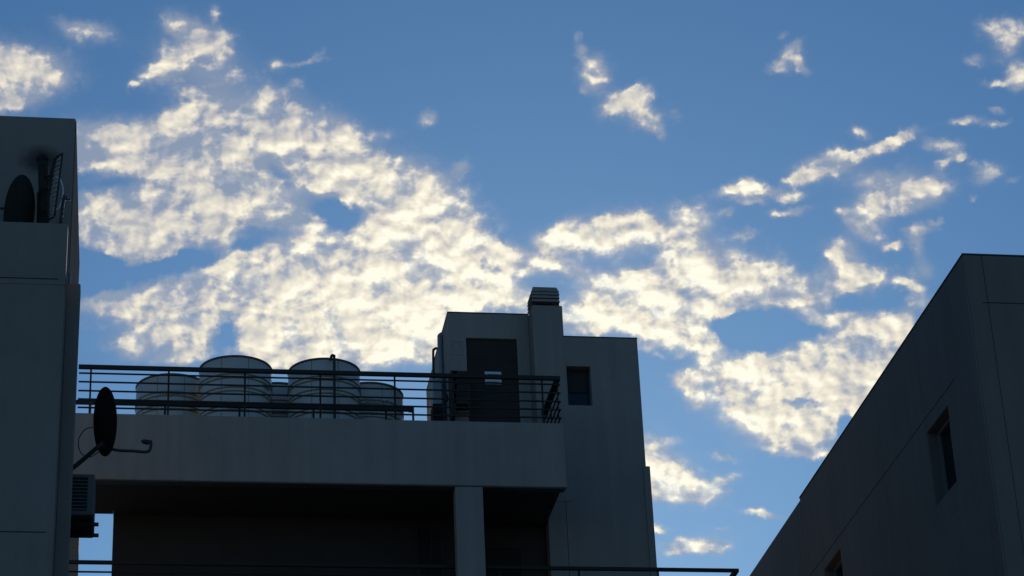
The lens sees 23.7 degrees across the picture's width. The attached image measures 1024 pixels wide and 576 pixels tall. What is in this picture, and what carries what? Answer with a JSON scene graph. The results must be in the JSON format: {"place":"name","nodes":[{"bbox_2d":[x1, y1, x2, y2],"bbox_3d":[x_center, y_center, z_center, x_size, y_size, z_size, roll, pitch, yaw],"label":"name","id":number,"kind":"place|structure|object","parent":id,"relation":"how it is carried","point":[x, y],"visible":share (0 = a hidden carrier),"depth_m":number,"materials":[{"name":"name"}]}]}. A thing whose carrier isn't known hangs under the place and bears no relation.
{"place":"outdoors","nodes":[
{"label":"outdoors","id":0,"kind":"place"},
{"bbox_2d":[0,116,80,575],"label":"stucco building","id":1,"kind":"structure","parent":0,"point":[40,296],"depth_m":30.49,"materials":[{"name":"grey paint"}]},
{"bbox_2d":[0,175,34,222],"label":"satellite dish","id":2,"kind":"object","parent":1,"relation":"attached to","point":[19,205],"visible":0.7,"depth_m":31.73,"materials":[{"name":"black metal"}]},
{"bbox_2d":[36,154,48,222],"bbox_3d":[-6.196,-0.745,31.974,0.183,2.315,0.170,2,-27,-9],"label":"flue pipe","id":3,"kind":"object","parent":1,"relation":"on","point":[42,161],"visible":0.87,"depth_m":32.22,"materials":[{"name":"black metal"}]},
{"bbox_2d":[40,153,70,223],"bbox_3d":[-5.946,-0.861,31.801,0.331,2.346,0.964,12,-30,-27],"label":"grid antenna","id":4,"kind":"object","parent":1,"relation":"on","point":[64,198],"visible":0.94,"depth_m":31.95,"materials":[{"name":"metal"}]},
{"bbox_2d":[70,474,98,537],"bbox_3d":[-5.707,2.911,32.306,0.483,0.635,0.872,2,-27,-9],"label":"air conditioner","id":5,"kind":"object","parent":1,"relation":"attached to","point":[83,523],"visible":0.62,"depth_m":31.99,"materials":[{"name":"metal"}]},
{"bbox_2d":[73,387,152,469],"bbox_3d":[-5.367,1.892,32.181,1.117,1.215,0.646,-7,-27,9],"label":"satellite dish","id":6,"kind":"object","parent":1,"relation":"attached to","point":[104,427],"visible":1,"depth_m":32.09,"materials":[{"name":"black metal"}]},
{"bbox_2d":[0,0,1023,575],"label":"sky","id":7,"kind":"structure","parent":0,"point":[768,197],"materials":[{"name":"blue"}]},
{"bbox_2d":[750,253,1023,575],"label":"plain building","id":8,"kind":"structure","parent":0,"point":[920,471],"depth_m":38.78,"materials":[{"name":"paint"}]},
{"bbox_2d":[833,560,842,575],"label":"window","id":9,"kind":"structure","parent":8,"relation":"in","point":[838,571],"depth_m":44.56,"materials":[{"name":"black glass"}]},
{"bbox_2d":[937,418,957,494],"bbox_3d":[6.966,2.652,38.457,0.065,1.252,1.076,2,-27,-9],"label":"window","id":10,"kind":"structure","parent":8,"relation":"in","point":[944,435],"depth_m":38.77,"materials":[{"name":"black glass"}]},
{"bbox_3d":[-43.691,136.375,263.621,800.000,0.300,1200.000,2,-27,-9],"label":"ground","id":11,"kind":"structure","parent":0,"visible":0},
{"bbox_2d":[68,287,656,575],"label":"apartment building","id":12,"kind":"structure","parent":11,"relation":"on","point":[475,496],"depth_m":41.92,"materials":[{"name":"grey paint"}]},
{"bbox_2d":[135,373,198,415],"bbox_3d":[-6.210,3.065,44.406,1.352,2.865,1.352,2,-27,-9],"label":"water tank","id":13,"kind":"object","parent":12,"relation":"on","point":[164,388],"visible":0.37,"depth_m":44.35,"materials":[{"name":"plastic"}]},
{"bbox_2d":[198,355,271,416],"bbox_3d":[-4.976,2.711,43.803,1.342,2.855,1.342,2,-27,-9],"label":"water tank","id":14,"kind":"object","parent":12,"relation":"on","point":[234,361],"visible":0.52,"depth_m":43.71,"materials":[{"name":"plastic"}]},
{"bbox_2d":[76,400,413,419],"bbox_3d":[-4.654,2.616,41.919,6.003,1.410,0.070,2,-27,-9],"label":"pipe rack","id":15,"kind":"object","parent":12,"relation":"on","point":[313,408],"visible":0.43,"depth_m":42.22,"materials":[{"name":"metal"}]},
{"bbox_2d":[272,382,287,417],"bbox_3d":[-4.346,3.259,44.989,1.352,2.890,1.352,2,-27,-9],"label":"water tank","id":16,"kind":"object","parent":12,"relation":"on","point":[280,390],"visible":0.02,"depth_m":44.90,"materials":[{"name":"plastic"}]},
{"bbox_2d":[77,364,561,422],"bbox_3d":[-3.343,2.170,42.397,8.270,0.922,1.540,2,-27,-9],"label":"roof railing","id":17,"kind":"object","parent":12,"relation":"on","point":[548,401],"visible":0.88,"depth_m":41.81,"materials":[{"name":"metal"}]},
{"bbox_2d":[287,357,360,418],"bbox_3d":[-3.385,2.761,44.041,1.342,2.850,1.342,2,-27,-9],"label":"water tank","id":18,"kind":"object","parent":12,"relation":"on","point":[323,363],"visible":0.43,"depth_m":43.95,"materials":[{"name":"plastic"}]},
{"bbox_2d":[329,354,335,418],"bbox_3d":[-3.182,2.433,43.334,0.120,2.786,0.052,2,-27,-9],"label":"standpipe","id":19,"kind":"object","parent":12,"relation":"on","point":[334,381],"visible":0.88,"depth_m":43.70,"materials":[{"name":"black metal"}]},
{"bbox_2d":[360,382,403,419],"bbox_3d":[-2.648,3.226,45.004,1.352,2.825,1.352,2,-27,-9],"label":"water tank","id":20,"kind":"object","parent":12,"relation":"on","point":[377,393],"visible":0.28,"depth_m":44.96,"materials":[{"name":"plastic"}]},
{"bbox_2d":[69,560,738,575],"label":"balcony railing","id":21,"kind":"object","parent":12,"relation":"on","point":[733,571],"visible":0.85,"depth_m":40.65,"materials":[{"name":"metal"}]},
{"bbox_2d":[414,525,443,574],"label":"balcony door","id":22,"kind":"structure","parent":12,"relation":"in","point":[428,539],"depth_m":42.36,"materials":[{"name":"black glass"}]},
{"bbox_2d":[432,347,437,378],"bbox_3d":[-1.360,2.777,45.219,0.163,3.715,0.048,2,-27,-9],"label":"conduit","id":23,"kind":"object","parent":12,"relation":"attached to","point":[433,361],"visible":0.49,"depth_m":45.90,"materials":[{"name":"grey metal"}]},
{"bbox_2d":[430,379,442,420],"bbox_3d":[-1.404,2.988,44.497,0.275,2.795,0.370,2,-27,-9],"label":"water heater","id":24,"kind":"object","parent":12,"relation":"on","point":[436,394],"visible":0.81,"depth_m":44.81,"materials":[{"name":"white metal"}]},
{"bbox_2d":[437,332,444,420],"bbox_3d":[-1.251,2.512,44.782,0.152,3.788,0.100,2,-27,-9],"label":"downpipe","id":25,"kind":"object","parent":12,"relation":"attached to","point":[440,350],"visible":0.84,"depth_m":45.33,"materials":[{"name":"grey metal"}]},
{"bbox_2d":[448,370,470,420],"bbox_3d":[-0.939,1.973,43.997,0.355,0.900,0.388,2,-27,-9],"label":"air conditioner","id":26,"kind":"object","parent":12,"relation":"attached to","point":[457,394],"visible":0.59,"depth_m":43.87,"materials":[{"name":"grey metal"}]},
{"bbox_2d":[466,339,519,422],"bbox_3d":[-0.319,2.454,44.160,0.928,3.337,0.060,2,-27,-9],"label":"door","id":27,"kind":"structure","parent":12,"relation":"in","point":[498,357],"depth_m":44.57,"materials":[{"name":"paint"}]},
{"bbox_2d":[485,545,524,575],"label":"balcony door","id":28,"kind":"structure","parent":12,"relation":"in","point":[508,555],"depth_m":42.77,"materials":[{"name":"black glass"}]},
{"bbox_2d":[567,370,589,405],"bbox_3d":[1.195,1.859,44.405,0.434,0.768,0.065,2,-27,-9],"label":"window","id":29,"kind":"structure","parent":12,"relation":"in","point":[577,381],"depth_m":44.40,"materials":[{"name":"black glass"}]}
]}

